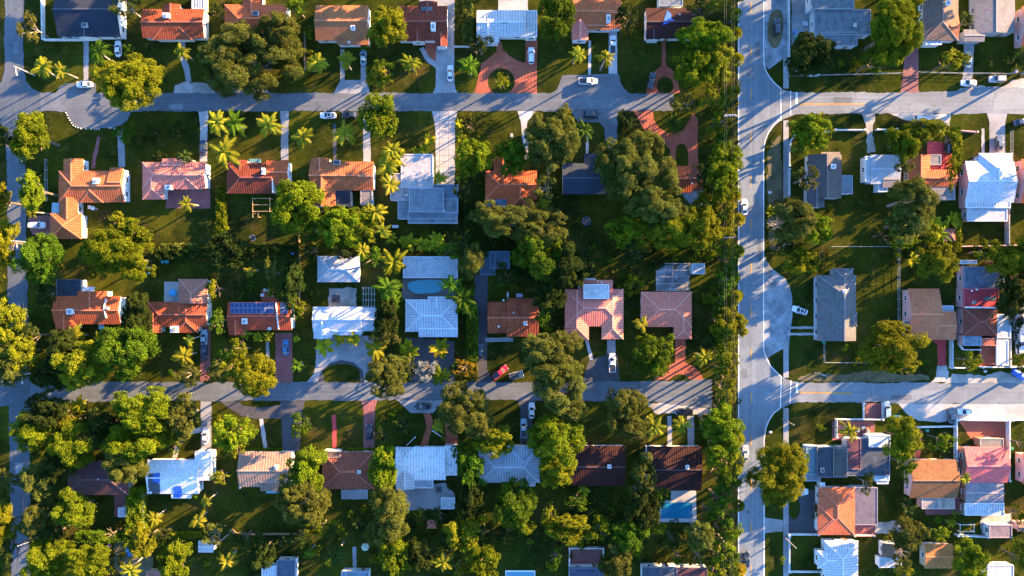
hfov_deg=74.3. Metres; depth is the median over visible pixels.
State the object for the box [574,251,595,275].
broadleaf tree
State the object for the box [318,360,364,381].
asphalt ring
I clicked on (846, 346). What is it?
shrub
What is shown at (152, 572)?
shed
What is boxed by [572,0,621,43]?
house
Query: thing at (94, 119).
gravel layby
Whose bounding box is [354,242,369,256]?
palm tree
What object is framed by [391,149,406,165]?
banana plant
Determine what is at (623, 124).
broadleaf tree
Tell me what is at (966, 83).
parked car
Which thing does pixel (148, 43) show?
shrub
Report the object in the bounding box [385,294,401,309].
palm tree
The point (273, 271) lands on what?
broadleaf tree
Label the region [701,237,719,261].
broadleaf tree
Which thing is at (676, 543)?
broadleaf tree
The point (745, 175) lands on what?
road patch
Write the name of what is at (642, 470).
broadleaf tree
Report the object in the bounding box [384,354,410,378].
broadleaf tree
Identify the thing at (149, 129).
broadleaf tree
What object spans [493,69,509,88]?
broadleaf tree
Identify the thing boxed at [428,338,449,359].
banana plant
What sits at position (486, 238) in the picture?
undergrowth
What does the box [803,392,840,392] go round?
road marking
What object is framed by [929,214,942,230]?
banana plant
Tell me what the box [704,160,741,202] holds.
broadleaf tree
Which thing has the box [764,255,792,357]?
pull off
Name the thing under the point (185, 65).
footpath
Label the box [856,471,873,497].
broadleaf tree
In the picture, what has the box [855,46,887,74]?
broadleaf tree
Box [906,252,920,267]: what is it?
banana plant
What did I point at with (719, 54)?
broadleaf tree
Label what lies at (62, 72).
palm tree
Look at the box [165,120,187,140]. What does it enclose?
broadleaf tree
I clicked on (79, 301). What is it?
house
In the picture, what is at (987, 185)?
house
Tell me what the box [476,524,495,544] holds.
broadleaf tree
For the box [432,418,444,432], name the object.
palm tree
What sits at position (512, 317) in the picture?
house
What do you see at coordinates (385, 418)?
shrub
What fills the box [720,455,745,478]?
broadleaf tree
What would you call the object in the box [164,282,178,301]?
patio
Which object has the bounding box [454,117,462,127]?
banana plant
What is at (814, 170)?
broadleaf tree
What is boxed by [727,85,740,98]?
fan palm
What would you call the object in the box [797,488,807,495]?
parked car
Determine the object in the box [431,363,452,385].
palm tree
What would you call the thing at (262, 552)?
broadleaf tree
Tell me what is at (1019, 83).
gravel patch
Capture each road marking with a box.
[738,2,738,561]
[763,0,780,119]
[763,119,781,575]
[798,103,864,103]
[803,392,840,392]
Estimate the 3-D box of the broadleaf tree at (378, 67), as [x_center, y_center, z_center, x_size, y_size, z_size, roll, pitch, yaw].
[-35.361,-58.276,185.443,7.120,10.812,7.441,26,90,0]
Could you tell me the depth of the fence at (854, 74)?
189.31 m
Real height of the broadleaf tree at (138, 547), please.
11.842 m
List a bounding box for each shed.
[118,506,129,516]
[146,568,160,575]
[198,539,215,552]
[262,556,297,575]
[341,568,370,575]
[427,520,435,528]
[441,496,454,508]
[480,251,509,274]
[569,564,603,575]
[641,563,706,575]
[690,263,704,273]
[875,540,901,567]
[919,542,953,568]
[943,228,955,240]
[959,260,976,263]
[982,561,1013,575]
[983,522,1011,537]
[1011,520,1023,531]
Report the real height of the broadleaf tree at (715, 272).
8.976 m
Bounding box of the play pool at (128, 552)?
[125,547,132,555]
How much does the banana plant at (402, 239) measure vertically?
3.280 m
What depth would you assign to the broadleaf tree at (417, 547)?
180.94 m
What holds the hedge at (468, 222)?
on the ground at (856, 216)
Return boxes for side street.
[781,86,1023,119]
[782,377,1023,407]
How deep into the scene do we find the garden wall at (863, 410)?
189.40 m
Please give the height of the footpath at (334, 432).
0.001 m
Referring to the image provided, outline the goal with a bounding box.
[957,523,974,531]
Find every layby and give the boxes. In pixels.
[57,83,95,92]
[66,111,130,127]
[173,81,267,92]
[397,400,442,412]
[552,73,628,93]
[648,403,710,415]
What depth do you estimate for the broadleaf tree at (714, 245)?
181.75 m
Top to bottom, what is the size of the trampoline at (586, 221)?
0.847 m
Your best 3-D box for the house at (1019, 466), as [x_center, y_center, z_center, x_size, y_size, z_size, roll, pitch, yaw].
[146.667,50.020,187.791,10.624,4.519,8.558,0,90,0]
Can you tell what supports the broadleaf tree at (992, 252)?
on the ground at (856, 216)
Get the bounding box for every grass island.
[243,400,274,406]
[323,364,359,381]
[488,68,514,92]
[657,77,672,92]
[767,9,782,47]
[789,498,799,518]
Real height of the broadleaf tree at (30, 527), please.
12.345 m
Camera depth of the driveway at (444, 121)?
189.98 m
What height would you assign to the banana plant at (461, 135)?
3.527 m
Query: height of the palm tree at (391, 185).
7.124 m
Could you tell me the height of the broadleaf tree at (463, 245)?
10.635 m
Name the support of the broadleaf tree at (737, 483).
on the ground at (856, 216)
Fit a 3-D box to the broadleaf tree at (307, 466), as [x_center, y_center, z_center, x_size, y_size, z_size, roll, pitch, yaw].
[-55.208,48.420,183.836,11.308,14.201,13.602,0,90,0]
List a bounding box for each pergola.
[252,197,272,211]
[371,287,374,306]
[655,263,689,290]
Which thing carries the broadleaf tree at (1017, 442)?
on the ground at (856, 216)
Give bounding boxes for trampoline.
[249,235,255,241]
[582,217,590,225]
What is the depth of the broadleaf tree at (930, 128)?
181.16 m
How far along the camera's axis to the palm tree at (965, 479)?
183.13 m
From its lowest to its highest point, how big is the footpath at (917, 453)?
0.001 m
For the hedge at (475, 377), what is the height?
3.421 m
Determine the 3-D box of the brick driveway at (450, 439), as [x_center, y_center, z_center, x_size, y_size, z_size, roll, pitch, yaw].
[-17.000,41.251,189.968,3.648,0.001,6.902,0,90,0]
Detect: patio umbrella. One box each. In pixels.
[169,289,176,296]
[361,543,368,550]
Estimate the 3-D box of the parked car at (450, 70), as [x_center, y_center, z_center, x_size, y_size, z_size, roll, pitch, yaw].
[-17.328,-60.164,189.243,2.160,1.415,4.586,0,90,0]
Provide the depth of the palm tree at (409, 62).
181.78 m
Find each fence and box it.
[44,159,47,195]
[229,528,298,534]
[298,234,300,305]
[304,32,305,70]
[788,72,902,76]
[823,344,862,362]
[830,246,890,246]
[916,71,1012,73]
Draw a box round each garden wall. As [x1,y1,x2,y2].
[40,0,84,41]
[568,546,603,565]
[787,0,819,76]
[787,168,790,201]
[787,533,819,535]
[788,135,794,166]
[788,536,790,571]
[788,570,822,572]
[834,129,865,130]
[834,418,883,437]
[853,534,875,536]
[862,403,864,418]
[916,425,957,427]
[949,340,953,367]
[953,419,958,461]
[954,533,989,538]
[957,343,981,350]
[959,419,1011,420]
[961,130,978,132]
[979,366,1023,367]
[1004,208,1010,244]
[1006,321,1012,367]
[1006,421,1011,481]
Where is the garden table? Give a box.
[436,486,441,491]
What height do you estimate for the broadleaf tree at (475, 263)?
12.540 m
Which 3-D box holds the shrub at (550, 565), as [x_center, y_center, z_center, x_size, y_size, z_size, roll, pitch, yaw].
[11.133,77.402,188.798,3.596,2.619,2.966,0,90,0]
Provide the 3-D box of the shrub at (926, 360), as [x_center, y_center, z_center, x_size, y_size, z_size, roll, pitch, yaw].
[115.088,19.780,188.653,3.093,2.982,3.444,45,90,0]
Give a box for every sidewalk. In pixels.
[783,58,788,88]
[783,120,788,197]
[783,341,788,377]
[783,408,788,444]
[783,502,788,575]
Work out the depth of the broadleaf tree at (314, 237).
182.45 m
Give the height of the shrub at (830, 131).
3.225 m
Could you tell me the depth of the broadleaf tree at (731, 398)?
181.21 m
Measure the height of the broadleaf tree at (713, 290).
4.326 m
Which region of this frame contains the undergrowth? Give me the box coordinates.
[0,0,1023,575]
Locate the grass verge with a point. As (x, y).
(774, 177)
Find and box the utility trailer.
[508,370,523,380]
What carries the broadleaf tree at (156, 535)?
on the ground at (856, 216)
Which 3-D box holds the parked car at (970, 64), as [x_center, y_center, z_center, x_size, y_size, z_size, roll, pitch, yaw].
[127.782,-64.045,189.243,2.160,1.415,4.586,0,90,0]
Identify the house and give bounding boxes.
[50,158,129,238]
[51,279,125,328]
[52,0,125,40]
[68,460,132,494]
[140,0,208,41]
[142,158,209,199]
[145,449,215,497]
[148,279,211,332]
[224,0,289,38]
[226,159,291,193]
[227,302,294,334]
[237,450,294,492]
[308,157,375,206]
[312,307,376,338]
[314,5,369,46]
[317,256,359,281]
[322,449,374,488]
[390,154,457,223]
[395,444,456,489]
[398,0,447,49]
[403,256,457,277]
[405,297,457,336]
[477,10,536,45]
[478,445,539,486]
[485,158,536,211]
[487,298,538,336]
[562,153,617,193]
[565,278,623,339]
[571,445,625,485]
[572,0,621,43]
[640,289,691,339]
[641,166,702,204]
[644,0,703,42]
[645,445,702,490]
[801,444,846,480]
[804,152,852,207]
[805,0,870,48]
[814,268,856,340]
[814,481,877,534]
[814,538,857,575]
[842,433,890,483]
[860,155,900,192]
[902,289,956,339]
[903,154,957,200]
[904,458,959,508]
[918,0,959,47]
[956,267,1010,364]
[957,0,1014,43]
[958,153,1017,221]
[958,437,1010,515]
[1012,309,1023,340]
[1014,6,1023,47]
[1014,159,1023,202]
[1015,452,1023,483]
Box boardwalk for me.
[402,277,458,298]
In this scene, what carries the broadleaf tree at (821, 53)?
on the ground at (856, 216)
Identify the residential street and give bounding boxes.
[29,379,712,408]
[40,92,673,111]
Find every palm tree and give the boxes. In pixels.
[23,209,48,218]
[29,56,59,78]
[54,61,77,79]
[67,323,87,340]
[89,38,115,66]
[120,557,143,575]
[145,509,166,526]
[172,346,196,366]
[174,43,193,60]
[174,148,195,164]
[178,195,200,211]
[183,334,200,346]
[188,510,207,527]
[201,492,217,507]
[204,110,230,136]
[209,133,240,168]
[216,549,238,570]
[224,108,246,136]
[243,267,258,276]
[256,112,285,136]
[290,359,303,372]
[291,127,314,149]
[302,544,317,558]
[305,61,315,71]
[306,52,329,73]
[323,541,347,565]
[332,120,357,145]
[337,50,355,70]
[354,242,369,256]
[361,202,370,216]
[364,204,387,222]
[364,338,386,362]
[366,66,393,88]
[371,275,403,303]
[375,222,391,237]
[376,155,398,176]
[379,173,400,194]
[379,248,407,274]
[381,141,402,159]
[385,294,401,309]
[398,53,421,74]
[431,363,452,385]
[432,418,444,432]
[432,550,453,571]
[433,169,447,184]
[436,274,462,293]
[444,283,476,313]
[457,54,479,76]
[458,303,477,319]
[528,265,539,280]
[536,198,550,208]
[568,45,585,64]
[577,118,593,141]
[594,50,614,70]
[632,315,647,333]
[643,414,666,440]
[671,415,692,436]
[693,346,712,367]
[832,420,859,442]
[922,223,951,244]
[936,127,946,135]
[959,472,970,484]
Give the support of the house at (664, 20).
on the ground at (856, 216)
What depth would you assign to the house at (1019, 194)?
187.39 m
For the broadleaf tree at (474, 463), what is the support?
on the ground at (856, 216)
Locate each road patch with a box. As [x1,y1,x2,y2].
[13,42,18,53]
[15,301,20,310]
[15,462,22,473]
[127,389,139,394]
[169,104,182,108]
[291,385,306,388]
[320,104,340,108]
[399,393,411,397]
[453,95,464,100]
[588,386,606,390]
[741,369,747,377]
[743,172,747,179]
[755,42,759,55]
[758,240,760,260]
[769,392,778,397]
[834,97,851,102]
[878,107,891,110]
[891,395,911,399]
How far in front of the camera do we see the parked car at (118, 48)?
189.02 m
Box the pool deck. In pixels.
[659,491,696,521]
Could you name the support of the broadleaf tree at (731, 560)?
on the ground at (856, 216)
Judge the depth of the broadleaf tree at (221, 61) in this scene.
180.06 m
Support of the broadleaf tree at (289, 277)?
on the ground at (856, 216)
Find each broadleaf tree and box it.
[0,126,15,151]
[0,181,21,217]
[0,215,23,267]
[0,296,29,344]
[0,329,40,373]
[0,340,29,386]
[0,467,19,495]
[0,501,22,545]
[0,539,28,564]
[6,408,55,453]
[8,110,59,161]
[9,232,65,285]
[15,10,49,42]
[16,169,58,212]
[16,457,54,503]
[16,505,48,540]
[19,391,71,428]
[19,533,69,575]
[21,318,48,355]
[29,360,67,392]
[34,283,57,309]
[37,525,67,545]
[39,446,76,488]
[42,329,82,374]
[45,419,98,469]
[49,339,109,392]
[49,486,95,528]
[55,415,85,431]
[60,536,113,575]
[74,406,118,450]
[76,238,92,260]
[82,228,137,274]
[89,325,160,382]
[89,528,121,544]
[90,52,164,111]
[99,424,168,465]
[101,436,150,483]
[104,210,136,230]
[107,0,141,20]
[109,217,153,249]
[109,241,155,284]
[110,383,174,435]
[112,121,139,144]
[120,291,152,332]
[125,520,157,558]
[142,125,162,142]
[147,527,171,543]
[151,150,167,161]
[156,538,192,575]
[163,429,182,455]
[164,389,203,440]
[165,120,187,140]
[174,361,204,387]
[197,19,306,103]
[200,521,225,547]
[203,278,224,300]
[204,359,227,384]
[206,231,248,274]
[207,309,226,334]
[207,469,229,484]
[208,2,224,19]
[211,412,258,452]
[215,348,231,361]
[218,355,240,378]
[219,440,245,457]
[227,338,250,362]
[228,530,251,548]
[230,353,277,397]
[245,530,275,569]
[257,11,302,52]
[264,255,279,285]
[264,283,276,298]
[269,179,325,234]
[274,482,332,527]
[276,258,305,305]
[279,468,313,503]
[283,528,313,548]
[284,0,307,17]
[285,445,327,491]
[286,294,301,319]
[287,411,311,437]
[289,299,306,317]
[298,218,325,244]
[301,519,339,537]
[302,240,317,259]
[312,207,363,248]
[318,204,343,218]
[329,239,357,259]
[337,207,376,233]
[352,218,377,242]
[356,92,398,139]
[359,245,380,270]
[364,357,409,399]
[365,483,409,545]
[366,4,408,47]
[366,56,395,82]
[367,444,397,493]
[368,321,400,345]
[373,299,398,340]
[374,426,386,444]
[377,537,411,575]
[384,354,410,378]
[390,416,409,432]
[404,537,439,572]
[405,356,417,380]
[413,506,424,525]
[415,360,436,382]
[422,505,443,524]
[435,241,460,259]
[435,380,489,435]
[435,530,451,554]
[438,381,462,401]
[442,513,480,552]
[450,441,466,464]
[451,230,479,252]
[452,138,491,177]
[452,174,474,202]
[452,359,477,377]
[454,473,485,521]
[454,559,468,575]
[455,242,485,279]
[456,449,487,490]
[460,116,477,134]
[461,438,474,452]
[465,411,494,441]
[465,541,500,575]
[467,34,494,55]
[468,199,504,227]
[469,424,514,459]
[472,240,495,257]
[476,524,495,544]
[482,141,495,162]
[482,204,546,239]
[492,476,537,530]
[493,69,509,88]
[493,136,531,177]
[493,262,516,285]
[494,524,520,542]
[509,226,562,280]
[516,196,539,210]
[516,206,568,247]
[516,520,536,536]
[520,333,551,353]
[521,330,583,383]
[523,106,580,174]
[525,414,586,467]
[530,281,567,310]
[530,354,587,414]
[532,173,555,199]
[535,302,549,326]
[537,0,577,40]
[537,455,577,488]
[540,505,556,528]
[544,513,591,547]
[545,240,588,289]
[550,545,562,569]
[552,392,588,423]
[560,101,572,115]
[564,494,588,511]
[569,534,591,547]
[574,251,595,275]
[584,514,610,542]
[593,137,640,187]
[596,550,631,575]
[599,542,636,575]
[600,128,678,215]
[602,386,648,436]
[604,215,649,250]
[604,216,620,238]
[610,520,650,557]
[614,0,638,33]
[615,272,645,298]
[616,109,633,136]
[617,419,653,442]
[619,239,645,264]
[620,175,689,230]
[623,490,660,534]
[625,485,642,502]
[627,336,671,377]
[629,451,656,497]
[636,332,653,344]
[643,208,696,249]
[647,250,664,270]
[649,520,666,535]
[651,487,669,504]
[660,334,674,354]
[660,359,670,372]
[664,524,684,552]
[669,48,712,87]
[669,91,697,112]
[671,550,687,567]
[674,16,736,54]
[680,203,722,251]
[682,547,714,566]
[683,517,714,551]
[685,0,706,16]
[685,201,703,218]
[693,163,710,185]
[693,188,712,205]
[698,83,720,109]
[698,410,715,432]
[699,502,715,521]
[701,41,734,84]
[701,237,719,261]
[701,286,716,304]
[701,331,717,351]
[701,401,745,443]
[702,431,741,471]
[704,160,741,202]
[705,107,729,134]
[705,487,732,511]
[705,560,730,575]
[706,139,743,172]
[706,503,737,528]
[708,0,729,14]
[708,546,727,569]
[709,235,725,253]
[709,289,735,306]
[709,307,748,344]
[709,463,727,477]
[711,191,739,217]
[711,262,732,274]
[711,309,724,332]
[711,345,730,363]
[712,223,736,245]
[712,300,725,316]
[712,476,733,493]
[712,529,737,559]
[713,204,727,222]
[713,361,729,378]
[713,522,731,542]
[714,85,732,108]
[714,126,729,146]
[714,331,737,353]
[714,377,730,396]
[715,245,740,272]
[715,270,739,294]
[715,395,730,407]
[716,363,738,390]
[716,466,743,493]
[718,242,737,259]
[719,215,738,232]
[719,379,738,406]
[720,350,740,374]
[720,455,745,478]
[721,515,744,542]
[723,266,739,278]
[723,302,739,310]
[723,487,740,504]
[725,548,743,570]
[726,559,747,575]
[728,0,743,8]
[744,440,807,507]
[769,233,794,257]
[773,197,817,242]
[779,194,798,206]
[779,245,821,275]
[783,31,836,79]
[784,113,831,148]
[790,138,809,156]
[791,165,819,190]
[802,453,809,472]
[805,213,832,245]
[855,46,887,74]
[856,318,931,372]
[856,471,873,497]
[863,0,925,66]
[871,226,892,244]
[881,0,925,21]
[882,204,931,245]
[882,414,924,461]
[884,124,922,164]
[886,174,940,225]
[886,232,921,250]
[888,543,916,566]
[889,517,930,550]
[890,454,918,477]
[891,563,914,575]
[893,150,918,172]
[896,361,921,374]
[901,118,947,142]
[909,243,935,265]
[911,220,939,244]
[915,242,959,282]
[925,433,958,452]
[928,525,950,542]
[930,51,962,71]
[937,126,960,142]
[946,160,956,192]
[948,51,973,69]
[950,535,991,575]
[954,350,982,372]
[959,11,975,27]
[967,237,1001,261]
[985,245,1023,276]
[992,271,1023,318]
[999,541,1023,573]
[1004,503,1023,524]
[1007,310,1023,332]
[1008,235,1023,270]
[1009,352,1023,371]
[1010,267,1023,286]
[1011,437,1023,453]
[1017,45,1023,75]
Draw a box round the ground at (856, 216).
[0,0,1023,575]
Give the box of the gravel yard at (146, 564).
[114,528,152,575]
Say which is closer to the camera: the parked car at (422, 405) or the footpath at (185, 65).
the parked car at (422, 405)
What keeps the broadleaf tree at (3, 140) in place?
on the ground at (856, 216)
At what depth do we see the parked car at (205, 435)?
189.08 m
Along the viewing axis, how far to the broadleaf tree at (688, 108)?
182.82 m
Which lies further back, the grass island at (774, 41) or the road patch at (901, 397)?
the grass island at (774, 41)
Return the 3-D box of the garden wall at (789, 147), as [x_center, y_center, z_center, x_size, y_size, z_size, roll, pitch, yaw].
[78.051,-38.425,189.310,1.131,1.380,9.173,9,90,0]
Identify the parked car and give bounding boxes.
[28,221,45,228]
[76,80,92,87]
[114,41,122,56]
[199,140,206,155]
[200,344,207,359]
[201,329,207,344]
[201,428,209,443]
[281,339,289,355]
[320,111,336,118]
[342,111,357,118]
[359,50,366,65]
[365,424,372,440]
[415,403,430,408]
[446,65,453,81]
[478,344,483,359]
[523,132,528,147]
[527,47,534,63]
[528,402,535,418]
[584,111,599,117]
[647,72,655,88]
[676,408,692,414]
[740,199,748,214]
[741,445,749,461]
[742,551,750,567]
[773,18,780,35]
[791,305,807,315]
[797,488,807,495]
[883,401,890,417]
[913,115,928,122]
[943,138,952,154]
[947,407,955,422]
[957,408,973,415]
[960,79,976,86]
[963,51,972,67]
[988,75,1006,82]
[995,135,1003,150]
[1013,117,1023,125]
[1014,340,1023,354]
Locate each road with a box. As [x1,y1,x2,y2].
[0,0,40,575]
[739,0,781,575]
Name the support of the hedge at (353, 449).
on the ground at (856, 216)
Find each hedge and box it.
[74,528,133,543]
[124,485,148,535]
[155,248,210,259]
[157,530,215,539]
[159,243,199,249]
[215,185,228,229]
[238,242,303,253]
[244,447,282,451]
[341,447,373,450]
[461,0,474,45]
[463,199,473,241]
[464,308,479,361]
[465,360,478,380]
[507,237,529,278]
[947,126,963,173]
[949,212,963,251]
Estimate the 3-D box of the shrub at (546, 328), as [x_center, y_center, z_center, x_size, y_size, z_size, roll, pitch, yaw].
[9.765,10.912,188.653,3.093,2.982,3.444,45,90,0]
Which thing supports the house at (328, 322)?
on the ground at (856, 216)
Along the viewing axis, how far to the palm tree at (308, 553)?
183.46 m
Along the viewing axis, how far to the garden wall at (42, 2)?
189.00 m
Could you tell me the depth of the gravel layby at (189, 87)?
189.98 m
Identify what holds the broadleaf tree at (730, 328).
on the ground at (856, 216)
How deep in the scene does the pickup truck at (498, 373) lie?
188.99 m
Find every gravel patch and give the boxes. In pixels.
[892,113,950,126]
[899,404,1023,421]
[945,371,1023,383]
[958,78,1023,90]
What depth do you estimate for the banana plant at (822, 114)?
186.33 m
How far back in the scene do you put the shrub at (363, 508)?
188.12 m
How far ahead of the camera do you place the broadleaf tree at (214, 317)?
181.95 m
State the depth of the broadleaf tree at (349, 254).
181.59 m
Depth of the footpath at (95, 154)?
189.99 m
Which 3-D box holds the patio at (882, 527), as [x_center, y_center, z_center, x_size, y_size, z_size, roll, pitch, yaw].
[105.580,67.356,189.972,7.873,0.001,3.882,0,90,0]
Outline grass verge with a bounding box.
[766,135,782,250]
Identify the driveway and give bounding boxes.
[28,215,49,236]
[117,129,124,166]
[199,111,207,161]
[200,326,210,381]
[200,401,211,448]
[220,401,304,450]
[275,333,292,382]
[280,111,288,159]
[307,336,374,381]
[334,49,369,93]
[361,400,376,447]
[363,119,370,161]
[406,337,454,381]
[420,46,456,93]
[432,111,456,183]
[445,423,457,444]
[470,275,493,381]
[475,41,536,93]
[517,400,535,444]
[518,111,534,158]
[571,111,617,149]
[583,354,619,381]
[607,340,615,353]
[608,32,616,73]
[634,111,697,165]
[646,42,679,93]
[654,339,702,379]
[687,416,694,444]
[765,517,782,532]
[789,490,815,532]
[862,114,875,152]
[865,403,881,417]
[900,46,919,92]
[932,340,945,364]
[932,365,949,381]
[962,44,973,79]
[987,113,1006,152]
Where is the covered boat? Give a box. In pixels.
[1011,368,1023,380]
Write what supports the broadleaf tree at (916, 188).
on the ground at (856, 216)
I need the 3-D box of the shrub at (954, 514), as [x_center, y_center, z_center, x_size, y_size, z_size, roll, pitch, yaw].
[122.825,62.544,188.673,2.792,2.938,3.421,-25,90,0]
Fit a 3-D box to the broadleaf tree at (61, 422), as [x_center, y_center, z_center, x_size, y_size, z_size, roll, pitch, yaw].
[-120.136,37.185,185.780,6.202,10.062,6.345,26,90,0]
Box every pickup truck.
[492,365,508,379]
[520,418,527,437]
[579,77,597,84]
[608,353,615,371]
[609,35,616,53]
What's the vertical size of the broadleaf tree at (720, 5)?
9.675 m
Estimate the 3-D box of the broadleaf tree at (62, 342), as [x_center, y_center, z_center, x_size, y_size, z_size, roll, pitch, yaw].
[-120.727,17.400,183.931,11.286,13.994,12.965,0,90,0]
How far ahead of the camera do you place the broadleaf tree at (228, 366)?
181.96 m
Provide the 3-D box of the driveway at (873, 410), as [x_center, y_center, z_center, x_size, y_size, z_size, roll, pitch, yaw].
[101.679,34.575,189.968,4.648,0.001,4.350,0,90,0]
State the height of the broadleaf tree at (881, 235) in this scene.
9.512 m
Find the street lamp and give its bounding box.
[14,66,35,75]
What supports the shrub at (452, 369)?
on the ground at (856, 216)
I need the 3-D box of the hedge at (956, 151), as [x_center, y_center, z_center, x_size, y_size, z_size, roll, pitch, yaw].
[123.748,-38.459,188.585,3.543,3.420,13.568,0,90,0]
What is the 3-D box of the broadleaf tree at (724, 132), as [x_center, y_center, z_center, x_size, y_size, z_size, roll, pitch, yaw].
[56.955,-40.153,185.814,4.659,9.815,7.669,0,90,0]
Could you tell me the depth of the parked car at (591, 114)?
188.59 m
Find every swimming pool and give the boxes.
[407,279,442,294]
[505,570,534,575]
[659,501,692,519]
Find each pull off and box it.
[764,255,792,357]
[765,0,786,68]
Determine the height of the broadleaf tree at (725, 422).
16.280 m
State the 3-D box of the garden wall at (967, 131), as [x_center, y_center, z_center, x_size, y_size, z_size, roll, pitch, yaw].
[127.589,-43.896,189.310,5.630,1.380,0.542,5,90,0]
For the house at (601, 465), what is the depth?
186.29 m
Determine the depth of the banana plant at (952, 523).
187.04 m
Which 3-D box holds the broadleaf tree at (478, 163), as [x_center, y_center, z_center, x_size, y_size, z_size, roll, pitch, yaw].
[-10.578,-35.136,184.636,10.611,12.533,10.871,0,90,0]
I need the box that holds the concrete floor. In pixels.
[657,264,688,291]
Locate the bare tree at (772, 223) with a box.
[767,217,781,227]
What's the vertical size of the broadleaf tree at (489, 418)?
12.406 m
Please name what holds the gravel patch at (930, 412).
on the ground at (856, 216)
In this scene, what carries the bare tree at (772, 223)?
on the ground at (856, 216)
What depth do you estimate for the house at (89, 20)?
185.76 m
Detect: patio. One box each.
[114,495,127,517]
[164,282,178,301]
[166,190,209,208]
[261,290,276,301]
[328,287,356,306]
[341,489,367,499]
[396,483,453,510]
[419,0,454,45]
[425,43,435,61]
[498,0,527,9]
[570,549,602,563]
[791,0,809,43]
[832,421,874,439]
[855,525,874,534]
[875,521,900,533]
[925,497,959,514]
[927,137,951,169]
[959,421,1005,446]
[960,513,1011,533]
[979,339,1005,365]
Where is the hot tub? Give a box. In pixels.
[332,295,339,302]
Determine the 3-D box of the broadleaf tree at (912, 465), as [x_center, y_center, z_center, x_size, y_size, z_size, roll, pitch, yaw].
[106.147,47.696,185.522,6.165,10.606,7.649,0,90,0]
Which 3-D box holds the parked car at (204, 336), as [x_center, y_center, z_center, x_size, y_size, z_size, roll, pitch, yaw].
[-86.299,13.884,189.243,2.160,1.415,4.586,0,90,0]
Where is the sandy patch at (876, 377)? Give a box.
[797,370,929,382]
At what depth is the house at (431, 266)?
186.80 m
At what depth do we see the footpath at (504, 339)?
189.98 m
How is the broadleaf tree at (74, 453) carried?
on the ground at (856, 216)
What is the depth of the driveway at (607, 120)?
189.97 m
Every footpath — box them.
[83,41,88,80]
[91,137,99,168]
[172,427,200,457]
[179,42,190,81]
[259,419,266,447]
[266,340,269,358]
[332,415,336,447]
[333,124,336,159]
[352,547,356,567]
[420,413,432,445]
[485,337,512,341]
[585,340,592,359]
[586,138,588,153]
[588,41,590,74]
[667,416,671,444]
[788,333,813,335]
[791,326,813,328]
[911,430,922,457]
[981,129,984,152]
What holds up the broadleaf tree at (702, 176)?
on the ground at (856, 216)
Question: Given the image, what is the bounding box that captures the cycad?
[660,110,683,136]
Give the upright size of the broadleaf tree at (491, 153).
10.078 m
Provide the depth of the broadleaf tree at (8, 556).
182.38 m
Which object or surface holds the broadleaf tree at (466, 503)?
on the ground at (856, 216)
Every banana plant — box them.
[71,394,86,413]
[94,331,100,341]
[239,329,252,340]
[252,331,263,341]
[263,331,274,341]
[293,335,300,342]
[314,338,333,357]
[334,334,349,346]
[346,332,360,345]
[384,232,397,243]
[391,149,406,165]
[397,236,408,247]
[399,338,418,358]
[403,232,418,251]
[410,146,419,153]
[413,236,427,251]
[418,144,429,153]
[422,237,436,250]
[424,133,435,145]
[428,231,444,247]
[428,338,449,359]
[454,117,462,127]
[455,131,466,141]
[478,513,487,522]
[577,486,589,497]
[765,205,775,217]
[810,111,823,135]
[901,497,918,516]
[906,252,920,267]
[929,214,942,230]
[943,211,959,227]
[945,519,955,527]
[950,47,958,56]
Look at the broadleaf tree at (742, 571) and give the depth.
182.06 m
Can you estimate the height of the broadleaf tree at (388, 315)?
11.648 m
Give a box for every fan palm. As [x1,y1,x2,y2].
[727,52,744,66]
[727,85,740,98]
[729,7,741,22]
[729,289,743,302]
[731,26,742,38]
[731,191,740,200]
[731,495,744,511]
[732,245,744,258]
[733,212,745,226]
[734,431,744,443]
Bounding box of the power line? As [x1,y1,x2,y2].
[724,79,725,381]
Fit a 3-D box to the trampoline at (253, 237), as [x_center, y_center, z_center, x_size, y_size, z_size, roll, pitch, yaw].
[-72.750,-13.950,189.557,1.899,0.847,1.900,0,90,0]
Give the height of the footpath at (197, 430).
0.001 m
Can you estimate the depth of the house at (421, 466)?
186.47 m
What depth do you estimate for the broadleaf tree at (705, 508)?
182.60 m
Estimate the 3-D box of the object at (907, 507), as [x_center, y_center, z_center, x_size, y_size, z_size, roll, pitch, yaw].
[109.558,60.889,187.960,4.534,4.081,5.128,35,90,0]
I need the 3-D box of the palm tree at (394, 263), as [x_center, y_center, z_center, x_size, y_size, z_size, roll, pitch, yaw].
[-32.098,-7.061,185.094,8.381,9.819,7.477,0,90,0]
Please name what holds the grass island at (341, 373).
on the ground at (856, 216)
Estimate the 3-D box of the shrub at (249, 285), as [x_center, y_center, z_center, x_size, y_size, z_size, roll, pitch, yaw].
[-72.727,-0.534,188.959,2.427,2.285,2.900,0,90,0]
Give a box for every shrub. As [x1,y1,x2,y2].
[27,363,35,374]
[122,44,135,55]
[145,41,154,50]
[183,557,193,567]
[210,410,220,425]
[212,224,228,234]
[236,291,244,299]
[247,281,254,290]
[273,536,284,547]
[304,29,314,41]
[313,545,323,552]
[333,534,340,542]
[337,524,347,534]
[350,517,363,528]
[360,44,370,54]
[361,505,368,513]
[369,554,378,565]
[377,410,389,422]
[387,406,396,417]
[396,308,404,316]
[421,231,428,238]
[449,362,455,373]
[541,320,550,331]
[546,561,557,571]
[598,267,605,277]
[605,256,614,264]
[665,247,680,260]
[665,256,677,268]
[687,252,699,261]
[812,502,816,518]
[815,424,826,430]
[824,128,835,139]
[841,343,850,350]
[849,57,861,71]
[853,356,863,364]
[874,567,885,575]
[883,528,892,541]
[893,250,901,257]
[919,353,931,364]
[948,509,959,518]
[987,54,996,66]
[1006,54,1016,71]
[1009,537,1021,546]
[1013,333,1021,348]
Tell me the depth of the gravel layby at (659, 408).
189.98 m

